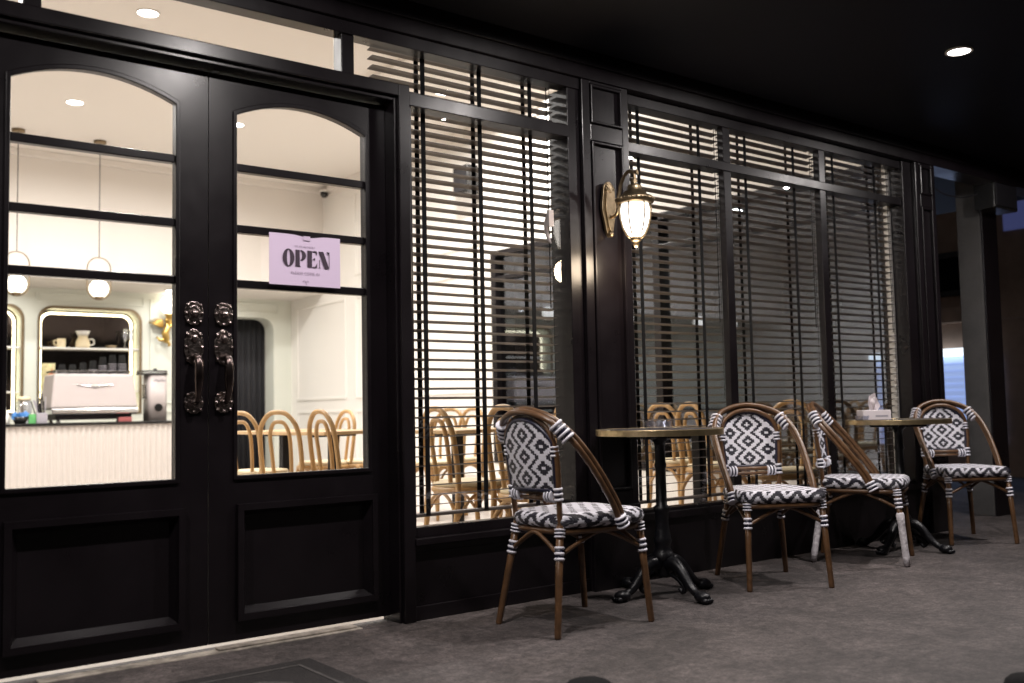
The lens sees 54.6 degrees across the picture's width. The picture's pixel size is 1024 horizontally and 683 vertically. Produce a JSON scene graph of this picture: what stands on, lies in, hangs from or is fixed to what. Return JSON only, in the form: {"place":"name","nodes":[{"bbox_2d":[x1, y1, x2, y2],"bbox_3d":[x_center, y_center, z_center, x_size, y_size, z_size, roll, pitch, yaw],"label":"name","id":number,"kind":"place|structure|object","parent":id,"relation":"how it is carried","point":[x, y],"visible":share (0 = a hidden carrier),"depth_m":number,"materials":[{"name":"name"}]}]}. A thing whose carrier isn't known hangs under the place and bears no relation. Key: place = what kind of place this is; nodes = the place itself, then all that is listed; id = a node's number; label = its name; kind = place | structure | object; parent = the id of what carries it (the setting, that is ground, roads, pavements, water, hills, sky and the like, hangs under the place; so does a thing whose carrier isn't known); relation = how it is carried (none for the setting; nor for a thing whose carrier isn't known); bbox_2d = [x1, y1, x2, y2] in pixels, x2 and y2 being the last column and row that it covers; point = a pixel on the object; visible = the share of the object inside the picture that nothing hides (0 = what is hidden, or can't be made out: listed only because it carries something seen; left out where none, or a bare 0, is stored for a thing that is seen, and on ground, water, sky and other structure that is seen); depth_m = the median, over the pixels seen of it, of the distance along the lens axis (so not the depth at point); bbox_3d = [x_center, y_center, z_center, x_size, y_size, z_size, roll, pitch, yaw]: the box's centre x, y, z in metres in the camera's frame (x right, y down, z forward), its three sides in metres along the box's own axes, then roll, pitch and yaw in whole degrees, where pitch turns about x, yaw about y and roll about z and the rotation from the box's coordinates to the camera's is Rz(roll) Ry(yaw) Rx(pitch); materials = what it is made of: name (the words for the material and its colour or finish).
{"place":"outdoors","nodes":[
{"label":"outdoors","id":0,"kind":"place"},
{"bbox_2d":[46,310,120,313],"label":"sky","id":1,"kind":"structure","parent":0,"point":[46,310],"materials":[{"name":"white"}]},
{"bbox_2d":[8,287,291,467],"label":"wall back","id":2,"kind":"structure","parent":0,"point":[273,317],"depth_m":12.87,"materials":[{"name":"white paint"}]},
{"bbox_2d":[6,303,23,415],"bbox_3d":[-6.426,0.209,11.623,1.240,1.335,0.260,2,-5,-38],"label":"wall niche","id":3,"kind":"object","parent":2,"relation":"attached to","point":[12,347],"depth_m":12.00,"materials":[{"name":"white paint"}]},
{"bbox_2d":[36,305,141,412],"bbox_3d":[-5.325,0.245,12.471,1.240,1.335,0.260,2,-5,-38],"label":"wall niche","id":4,"kind":"object","parent":2,"relation":"attached to","point":[104,329],"depth_m":12.55,"materials":[{"name":"white paint"}]},
{"bbox_2d":[41,363,54,390],"bbox_3d":[-5.687,0.437,12.161,0.150,0.340,0.018,2,-5,-38],"label":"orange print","id":5,"kind":"object","parent":4,"relation":"on","point":[46,367],"visible":0.61,"depth_m":12.14,"materials":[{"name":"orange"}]},
{"bbox_2d":[53,338,65,346],"bbox_3d":[-5.584,0.019,12.250,0.133,0.110,0.100,-1,-4,-9],"label":"mug","id":6,"kind":"object","parent":4,"relation":"on","point":[61,342],"visible":1,"depth_m":12.21,"materials":[{"name":"beige ceramic"}]},
{"bbox_2d":[75,331,94,347],"bbox_3d":[-5.365,-0.024,12.425,0.170,0.210,0.204,-2,-4,18],"label":"coffee server","id":7,"kind":"object","parent":4,"relation":"on","point":[82,341],"visible":1,"depth_m":12.36,"materials":[{"name":"beige ceramic"}]},
{"bbox_2d":[148,295,171,346],"bbox_3d":[-4.511,-0.268,12.885,0.401,0.678,0.259,0,-4,-16],"label":"wall sconce","id":8,"kind":"object","parent":2,"relation":"attached to","point":[166,305],"depth_m":12.85,"materials":[{"name":"gold metal"}]},
{"bbox_2d":[237,319,264,468],"bbox_3d":[-3.939,0.648,13.834,1.080,2.480,0.105,2,-5,-38],"label":"curtain","id":9,"kind":"object","parent":2,"relation":"hanging from","point":[250,367],"visible":0.16,"depth_m":14.02,"materials":[{"name":"black fabric"}]},
{"bbox_2d":[0,489,527,682],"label":"floor","id":10,"kind":"structure","parent":0,"point":[448,518],"depth_m":4.06,"materials":[{"name":"wood"}]},
{"bbox_2d":[5,420,171,488],"bbox_3d":[-6.513,1.260,9.668,7.590,0.835,0.820,2,-5,-38],"label":"bar counter","id":11,"kind":"object","parent":10,"relation":"on","point":[53,454],"visible":0.46,"depth_m":10.68,"materials":[{"name":"white paint"},{"name":"black stone"},{"name":"aged brass"}]},
{"bbox_2d":[6,410,9,423],"bbox_3d":[-5.307,0.770,10.376,0.096,0.190,0.096,2,-5,-38],"label":"squeeze bottle","id":12,"kind":"object","parent":11,"relation":"on","point":[7,418],"visible":0.24,"depth_m":10.36,"materials":[{"name":"white paint"}]},
{"bbox_2d":[11,411,28,423],"bbox_3d":[-5.170,0.797,10.429,0.191,0.139,0.170,2,-5,-38],"label":"bowl of sachets","id":13,"kind":"object","parent":11,"relation":"on","point":[19,418],"visible":0.98,"depth_m":10.40,"materials":[{"name":"black plastic"}]},
{"bbox_2d":[17,396,30,400],"bbox_3d":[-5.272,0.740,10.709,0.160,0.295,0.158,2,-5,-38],"label":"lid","id":14,"kind":"object","parent":11,"relation":"on","point":[23,398],"visible":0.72,"depth_m":10.67,"materials":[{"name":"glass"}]},
{"bbox_2d":[28,414,35,423],"bbox_3d":[-5.057,0.816,10.451,0.070,0.100,0.040,2,-5,-38],"label":"green packet","id":15,"kind":"object","parent":11,"relation":"on","point":[31,418],"visible":1,"depth_m":10.43,"materials":[{"name":"green"}]},
{"bbox_2d":[30,396,47,423],"bbox_3d":[-5.012,0.725,10.506,0.158,0.287,0.090,2,-5,-38],"label":"stirrer holder","id":16,"kind":"object","parent":11,"relation":"on","point":[41,417],"visible":0.97,"depth_m":10.49,"materials":[{"name":"grey metal"}]},
{"bbox_2d":[41,370,138,422],"bbox_3d":[-4.694,0.612,11.030,0.913,0.570,0.518,2,-5,-38],"label":"espresso machine","id":17,"kind":"object","parent":11,"relation":"on","point":[78,396],"visible":0.84,"depth_m":10.84,"materials":[{"name":"white metal"}]},
{"bbox_2d":[58,364,65,373],"bbox_3d":[-4.949,0.305,10.907,0.096,0.108,0.095,2,-5,-38],"label":"paper cup","id":18,"kind":"object","parent":17,"relation":"on","point":[61,367],"visible":0.81,"depth_m":10.88,"materials":[{"name":"black paper"}]},
{"bbox_2d":[68,364,76,373],"bbox_3d":[-4.862,0.308,10.974,0.096,0.108,0.095,2,-5,-38],"label":"paper cup","id":19,"kind":"object","parent":17,"relation":"on","point":[72,366],"visible":0.79,"depth_m":10.95,"materials":[{"name":"black paper"}]},
{"bbox_2d":[118,417,131,421],"bbox_3d":[-4.285,0.861,10.981,0.140,0.050,0.040,2,-5,-38],"label":"red packet","id":20,"kind":"object","parent":11,"relation":"on","point":[123,419],"visible":1,"depth_m":10.96,"materials":[{"name":"red"}]},
{"bbox_2d":[136,369,167,420],"bbox_3d":[-4.144,0.612,11.412,0.308,0.600,0.265,2,-5,-38],"label":"coffee grinder","id":21,"kind":"object","parent":11,"relation":"on","point":[154,391],"visible":0.99,"depth_m":11.33,"materials":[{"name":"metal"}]},
{"bbox_2d":[237,411,288,474],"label":"bentwood chair","id":22,"kind":"object","parent":10,"relation":"on","point":[252,470],"visible":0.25,"depth_m":7.19,"materials":[{"name":"brown wood"}]},
{"bbox_2d":[258,410,303,473],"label":"bentwood chair","id":23,"kind":"object","parent":10,"relation":"on","point":[289,416],"visible":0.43,"depth_m":6.64,"materials":[{"name":"brown wood"}]},
{"bbox_2d":[237,429,338,471],"bbox_3d":[-1.858,1.101,8.100,0.660,0.750,0.660,2,-5,-43],"label":"cafe table","id":24,"kind":"object","parent":10,"relation":"on","point":[283,452],"visible":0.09,"depth_m":8.08,"materials":[{"name":"brown wood"}]},
{"bbox_2d":[272,429,362,469],"bbox_3d":[-1.341,1.047,7.465,0.660,0.750,0.660,-5,-5,42],"label":"cafe table","id":25,"kind":"object","parent":10,"relation":"on","point":[344,432],"visible":0.25,"depth_m":7.38,"materials":[{"name":"brown wood"}]},
{"bbox_2d":[307,409,341,470],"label":"bentwood chair","id":26,"kind":"object","parent":10,"relation":"on","point":[324,413],"visible":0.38,"depth_m":6.48,"materials":[{"name":"brown wood"}]},
{"bbox_2d":[296,409,355,471],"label":"bentwood chair","id":27,"kind":"object","parent":10,"relation":"on","point":[344,465],"visible":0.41,"depth_m":8.55,"materials":[{"name":"brown wood"}]},
{"bbox_2d":[416,408,467,520],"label":"bentwood chair","id":28,"kind":"object","parent":10,"relation":"on","point":[440,460],"visible":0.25,"depth_m":8.35,"materials":[{"name":"brown wood"}]},
{"bbox_2d":[424,408,483,512],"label":"bentwood chair","id":29,"kind":"object","parent":10,"relation":"on","point":[470,459],"visible":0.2,"depth_m":8.72,"materials":[{"name":"brown wood"}]},
{"bbox_2d":[415,428,494,521],"bbox_3d":[-0.386,1.001,7.080,0.660,0.750,0.660,-5,-5,42],"label":"cafe table","id":30,"kind":"object","parent":10,"relation":"on","point":[458,431],"visible":0.3,"depth_m":7.06,"materials":[{"name":"brown wood"}]},
{"bbox_2d":[423,406,512,524],"bbox_3d":[-0.267,0.835,5.856,0.480,0.914,0.447,2,-5,-38],"label":"bentwood chair","id":31,"kind":"object","parent":10,"relation":"on","point":[448,488],"visible":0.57,"depth_m":5.69,"materials":[{"name":"brown wood"}]},
{"bbox_2d":[487,404,543,517],"bbox_3d":[0.133,0.786,5.257,0.480,0.914,0.447,2,-5,-38],"label":"bentwood chair","id":32,"kind":"object","parent":10,"relation":"on","point":[501,494],"visible":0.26,"depth_m":5.21,"materials":[{"name":"brown wood"}]},
{"bbox_2d":[499,408,555,516],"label":"bentwood chair","id":33,"kind":"object","parent":10,"relation":"on","point":[507,482],"visible":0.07,"depth_m":7.14,"materials":[{"name":"brown wood"}]},
{"bbox_2d":[291,92,862,507],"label":"wall","id":34,"kind":"structure","parent":10,"relation":"on","point":[326,352],"depth_m":11.11,"materials":[{"name":"white paint"}]},
{"bbox_2d":[319,189,328,197],"bbox_3d":[-2.496,-1.962,13.186,0.130,0.110,0.130,2,-5,-38],"label":"security camera","id":35,"kind":"object","parent":34,"relation":"attached to","point":[323,193],"visible":1,"depth_m":13.14,"materials":[{"name":"white plastic"}]},
{"bbox_2d":[453,164,477,197],"bbox_3d":[-0.472,-1.820,10.508,0.216,0.550,0.260,2,-5,-38],"label":"wall speaker","id":36,"kind":"object","parent":34,"relation":"attached to","point":[462,181],"depth_m":10.40,"materials":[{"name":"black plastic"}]},
{"bbox_2d":[641,425,707,502],"bbox_3d":[1.171,0.907,6.176,0.660,0.750,0.660,2,-5,-38],"label":"cafe table","id":37,"kind":"object","parent":10,"relation":"on","point":[696,461],"visible":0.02,"depth_m":6.17,"materials":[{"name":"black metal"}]},
{"bbox_2d":[647,404,716,507],"bbox_3d":[1.307,0.930,7.710,0.480,0.914,0.447,2,-5,-43],"label":"bentwood chair","id":38,"kind":"object","parent":10,"relation":"on","point":[672,463],"visible":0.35,"depth_m":7.61,"materials":[{"name":"brown wood"}]},
{"bbox_2d":[675,404,747,503],"bbox_3d":[1.450,0.883,7.069,0.480,0.914,0.447,1,-4,-28],"label":"bentwood chair","id":39,"kind":"object","parent":10,"relation":"on","point":[719,482],"visible":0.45,"depth_m":7.05,"materials":[{"name":"brown wood"}]},
{"bbox_2d":[750,399,818,487],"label":"bentwood chair","id":40,"kind":"object","parent":10,"relation":"on","point":[787,476],"visible":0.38,"depth_m":6.31,"materials":[{"name":"brown wood"}]},
{"bbox_2d":[10,0,556,187],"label":"ceiling","id":41,"kind":"structure","parent":0,"point":[114,112],"depth_m":9.64,"materials":[{"name":"white paint"}]},
{"bbox_2d":[8,128,29,295],"bbox_3d":[-5.130,-1.339,10.285,0.199,1.751,0.199,-1,-4,2],"label":"pendant lamp","id":42,"kind":"object","parent":41,"relation":"hanging from","point":[17,285],"visible":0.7,"depth_m":10.21,"materials":[{"name":"white glass"}]},
{"bbox_2d":[65,99,84,105],"bbox_3d":[-4.182,-2.287,9.489,0.174,0.008,0.174,2,-5,-38],"label":"ceiling light","id":43,"kind":"object","parent":41,"relation":"attached to","point":[75,102],"visible":1,"depth_m":9.49,"materials":[{"name":"white paint"}]},
{"bbox_2d":[86,139,110,299],"bbox_3d":[-4.485,-1.318,10.782,0.199,1.751,0.199,-1,-4,2],"label":"pendant lamp","id":44,"kind":"object","parent":41,"relation":"hanging from","point":[98,289],"visible":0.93,"depth_m":10.69,"materials":[{"name":"white glass"}]},
{"bbox_2d":[136,8,159,17],"bbox_3d":[-2.725,-2.458,7.425,0.174,0.008,0.174,2,-5,-38],"label":"ceiling light","id":45,"kind":"object","parent":41,"relation":"attached to","point":[147,13],"visible":1,"depth_m":7.42,"materials":[{"name":"white paint"}]},
{"bbox_2d":[8,147,322,300],"bbox_3d":[-6.666,-1.442,10.759,9.700,1.420,1.070,2,-5,-38],"label":"bulkhead","id":46,"kind":"object","parent":41,"relation":"attached to","point":[56,179],"visible":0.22,"depth_m":11.75,"materials":[{"name":"white paint"}]},
{"bbox_2d":[237,122,244,126],"bbox_3d":[-2.870,-2.256,10.324,0.174,0.008,0.174,2,-5,-38],"label":"ceiling light","id":47,"kind":"object","parent":41,"relation":"attached to","point":[239,124],"visible":0.42,"depth_m":10.32,"materials":[{"name":"white paint"}]},
{"bbox_2d":[367,58,412,76],"bbox_3d":[-0.182,-2.481,7.575,0.110,0.045,4.150,2,-5,-38],"label":"ceiling moulding","id":48,"kind":"object","parent":41,"relation":"attached to","point":[392,67],"depth_m":8.62,"materials":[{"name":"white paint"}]},
{"bbox_2d":[342,458,362,468],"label":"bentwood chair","id":49,"kind":"object","parent":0,"point":[357,462],"visible":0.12,"depth_m":8.52,"materials":[{"name":"brown wood"}]},
{"bbox_2d":[2,512,1023,682],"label":"pavement","id":50,"kind":"structure","parent":0,"point":[931,614],"depth_m":3.83,"materials":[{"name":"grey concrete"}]},
{"bbox_2d":[176,658,368,682],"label":"door mat","id":51,"kind":"object","parent":50,"relation":"on","point":[308,670],"depth_m":3.31,"materials":[{"name":"grey carpet"}]},
{"bbox_2d":[0,0,1023,682],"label":"cafe building","id":52,"kind":"structure","parent":50,"relation":"on","point":[206,544],"depth_m":4.36,"materials":[{"name":"black paint"}]},
{"bbox_2d":[0,31,207,678],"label":"door","id":53,"kind":"structure","parent":52,"relation":"in","point":[96,573],"depth_m":3.57,"materials":[{"name":"black paint"}]},
{"bbox_2d":[208,72,389,644],"bbox_3d":[-0.837,0.053,4.014,0.784,2.191,0.125,2,-5,-38],"label":"door","id":54,"kind":"structure","parent":52,"relation":"in","point":[288,551],"depth_m":3.97,"materials":[{"name":"black paint"}]},
{"bbox_2d":[19,0,587,537],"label":"window","id":55,"kind":"structure","parent":52,"relation":"in","point":[563,131],"depth_m":4.79,"materials":[{"name":"black paint"}]},
{"bbox_2d":[269,232,339,287],"bbox_3d":[-0.841,-0.330,4.045,0.316,0.208,0.008,2,-5,-38],"label":"paper sign","id":56,"kind":"object","parent":52,"relation":"attached to","point":[297,260],"visible":1,"depth_m":4.04,"materials":[{"name":"purple"}]},
{"bbox_2d":[367,46,560,517],"bbox_3d":[-0.197,-0.285,4.598,1.025,2.130,0.064,2,-5,-38],"label":"venetian blind","id":57,"kind":"object","parent":52,"relation":"attached to","point":[416,123],"visible":0.61,"depth_m":4.62,"materials":[{"name":"black"}]},
{"bbox_2d":[415,527,590,620],"bbox_3d":[-0.055,1.023,4.531,0.996,0.345,0.165,2,-5,-38],"label":"window base","id":58,"kind":"structure","parent":52,"relation":"in","point":[458,573],"depth_m":4.41,"materials":[{"name":"black paint"}]},
{"bbox_2d":[600,169,654,247],"bbox_3d":[0.569,-0.647,4.868,0.197,0.392,0.293,2,-5,-38],"label":"wall lantern","id":59,"kind":"object","parent":52,"relation":"attached to","point":[634,201],"depth_m":4.80,"materials":[{"name":"gold metal"}]},
{"bbox_2d":[628,110,725,503],"bbox_3d":[0.890,-0.229,5.434,0.770,2.173,0.064,2,-5,-38],"label":"venetian blind","id":60,"kind":"object","parent":52,"relation":"attached to","point":[636,117],"visible":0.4,"depth_m":5.47,"materials":[{"name":"black"}]},
{"bbox_2d":[490,166,894,478],"bbox_3d":[1.202,0.010,8.526,0.130,2.180,4.447,2,-5,-38],"label":"window","id":61,"kind":"structure","parent":52,"relation":"in","point":[497,329],"depth_m":8.38,"materials":[{"name":"black paint"}]},
{"bbox_2d":[715,130,825,486],"bbox_3d":[1.563,-0.207,5.953,0.870,2.173,0.064,2,-5,-38],"label":"venetian blind","id":62,"kind":"object","parent":52,"relation":"attached to","point":[746,206],"visible":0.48,"depth_m":6.00,"materials":[{"name":"black"}]},
{"bbox_2d":[627,94,914,512],"bbox_3d":[1.607,-0.176,5.923,2.625,2.183,0.075,2,-5,-38],"label":"window","id":63,"kind":"structure","parent":52,"relation":"in","point":[725,169],"depth_m":5.77,"materials":[{"name":"black paint"}]},
{"bbox_2d":[643,482,924,579],"bbox_3d":[1.665,1.083,5.873,2.720,0.338,0.138,2,-5,-38],"label":"window base","id":64,"kind":"structure","parent":52,"relation":"in","point":[694,532],"depth_m":5.63,"materials":[{"name":"black paint"}]},
{"bbox_2d":[809,152,898,473],"bbox_3d":[2.259,-0.184,6.490,0.828,2.173,0.064,2,-5,-38],"label":"venetian blind","id":65,"kind":"object","parent":52,"relation":"attached to","point":[866,182],"visible":0.56,"depth_m":6.54,"materials":[{"name":"black"}]},
{"bbox_2d":[945,46,973,56],"bbox_3d":[2.278,-1.479,5.054,0.134,0.008,0.134,2,-5,-38],"label":"porch light","id":66,"kind":"object","parent":52,"relation":"attached to","point":[958,51],"visible":1,"depth_m":5.05,"materials":[{"name":"white paint"}]},
{"bbox_2d":[495,406,654,639],"bbox_3d":[0.241,0.714,4.121,0.535,0.893,0.483,2,-5,-38],"label":"bistro chair","id":67,"kind":"object","parent":50,"relation":"on","point":[525,435],"visible":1,"depth_m":3.97,"materials":[{"name":"brown wicker"}]},
{"bbox_2d":[596,427,723,603],"bbox_3d":[0.705,0.800,4.672,0.603,0.776,0.603,1,-5,-34],"label":"bistro table","id":68,"kind":"object","parent":50,"relation":"on","point":[664,560],"visible":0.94,"depth_m":4.61,"materials":[{"name":"metal"}]},
{"bbox_2d":[708,403,834,591],"bbox_3d":[1.281,0.752,4.989,0.483,0.893,0.535,-1,-4,-8],"label":"bistro chair","id":69,"kind":"object","parent":50,"relation":"on","point":[749,441],"visible":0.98,"depth_m":5.15,"materials":[{"name":"brown wicker"}]},
{"bbox_2d":[806,401,914,566],"bbox_3d":[1.965,0.782,5.623,0.535,0.893,0.483,-3,-4,25],"label":"bistro chair","id":70,"kind":"object","parent":50,"relation":"on","point":[863,481],"visible":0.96,"depth_m":5.52,"materials":[{"name":"brown wicker"}]},
{"bbox_2d":[845,418,955,554],"bbox_3d":[2.332,0.855,5.951,0.603,0.776,0.603,2,-5,-43],"label":"bistro table","id":71,"kind":"object","parent":50,"relation":"on","point":[890,524],"visible":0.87,"depth_m":5.86,"materials":[{"name":"stone"}]},
{"bbox_2d":[857,393,890,419],"bbox_3d":[2.169,0.389,5.952,0.170,0.162,0.102,-1,-4,-3],"label":"tissue box","id":72,"kind":"object","parent":71,"relation":"on","point":[873,412],"visible":1,"depth_m":5.90,"materials":[{"name":"white cardboard"}]},
{"bbox_2d":[909,399,1019,545],"bbox_3d":[2.864,0.812,6.334,0.483,0.893,0.535,-1,-4,-3],"label":"bistro chair","id":73,"kind":"object","parent":50,"relation":"on","point":[952,438],"visible":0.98,"depth_m":6.50,"materials":[{"name":"brown wicker"}]},
{"bbox_2d":[567,676,610,682],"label":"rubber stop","id":74,"kind":"object","parent":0,"point":[588,679],"visible":1,"depth_m":2.98,"materials":[{"name":"black rubber"}]},
{"bbox_2d":[514,200,1023,476],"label":"neighbour building","id":75,"kind":"structure","parent":0,"point":[1010,234],"depth_m":15.38,"materials":[{"name":"paint"}]},
{"bbox_2d":[671,286,717,324],"bbox_3d":[3.157,-0.609,17.191,0.070,0.600,1.000,2,-5,-38],"label":"window","id":76,"kind":"structure","parent":75,"relation":"in","point":[691,291],"depth_m":17.23,"materials":[{"name":"black glass"}]},
{"bbox_2d":[783,269,841,313],"bbox_3d":[4.622,-0.769,15.297,0.070,0.600,1.000,2,-5,-38],"label":"window","id":77,"kind":"structure","parent":75,"relation":"in","point":[787,299],"depth_m":15.35,"materials":[{"name":"black glass"}]},
{"bbox_2d":[938,251,959,297],"bbox_3d":[6.057,-0.925,13.442,0.070,0.600,1.000,2,-5,-38],"label":"window","id":78,"kind":"structure","parent":75,"relation":"in","point":[949,279],"depth_m":13.55,"materials":[{"name":"black glass"}]},
{"bbox_2d":[653,462,1023,491],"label":"road","id":79,"kind":"structure","parent":0,"point":[1017,483],"depth_m":11.72,"materials":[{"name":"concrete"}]},
{"bbox_2d":[952,489,1023,523],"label":"side pavement","id":80,"kind":"structure","parent":0,"point":[960,506],"depth_m":8.24,"materials":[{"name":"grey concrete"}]},
{"bbox_2d":[955,181,1009,515],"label":"column","id":81,"kind":"structure","parent":80,"relation":"on","point":[984,374],"depth_m":7.66,"materials":[{"name":"grey painted plaster"}]},
{"bbox_2d":[974,182,1017,214],"bbox_3d":[3.736,-1.159,7.656,0.360,0.310,0.170,2,-5,-38],"label":"wall speaker","id":82,"kind":"object","parent":81,"relation":"attached to","point":[995,198],"depth_m":7.57,"materials":[{"name":"black plastic"}]},
{"bbox_2d":[1003,672,1023,682],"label":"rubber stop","id":83,"kind":"object","parent":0,"point":[1017,677],"visible":1,"depth_m":3.00,"materials":[{"name":"black rubber"}]},
{"bbox_3d":[-4.775,0.311,11.041,0.096,0.108,0.095,2,-5,-38],"label":"paper cup","id":84,"kind":"object","parent":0,"visible":0},
{"bbox_2d":[79,363,86,369],"bbox_3d":[-4.776,0.288,11.043,0.096,0.108,0.095,2,-5,-38],"label":"paper cup","id":85,"kind":"object","parent":84,"relation":"on","point":[83,366],"visible":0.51,"depth_m":11.01,"materials":[{"name":"black paper"}]},
{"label":"paper cup","id":86,"kind":"object","parent":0,"visible":0},
{"bbox_2d":[89,361,96,369],"bbox_3d":[-4.693,0.269,11.108,0.096,0.108,0.095,2,-5,-38],"label":"paper cup","id":87,"kind":"object","parent":86,"relation":"on","point":[92,365],"visible":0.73,"depth_m":11.08,"materials":[{"name":"black paper"}]},
{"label":"paper cup","id":88,"kind":"object","parent":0,"visible":0},
{"bbox_2d":[99,357,106,365],"bbox_3d":[-4.611,0.227,11.175,0.096,0.108,0.095,2,-5,-38],"label":"paper cup","id":89,"kind":"object","parent":88,"relation":"on","point":[102,361],"visible":1,"depth_m":11.15,"materials":[{"name":"black paper"}]},
{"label":"paper cup","id":90,"kind":"object","parent":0,"visible":0},
{"bbox_2d":[108,355,116,364],"bbox_3d":[-4.528,0.207,11.241,0.096,0.108,0.095,2,-5,-38],"label":"paper cup","id":91,"kind":"object","parent":90,"relation":"on","point":[112,359],"visible":1,"depth_m":11.21,"materials":[{"name":"black paper"}]},
{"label":"paper cup","id":92,"kind":"object","parent":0,"visible":0},
{"bbox_2d":[118,355,125,364],"bbox_3d":[-4.445,0.209,11.305,0.096,0.108,0.095,2,-5,-38],"label":"paper cup","id":93,"kind":"object","parent":92,"relation":"on","point":[122,360],"visible":1,"depth_m":11.28,"materials":[{"name":"black paper"}]}
]}

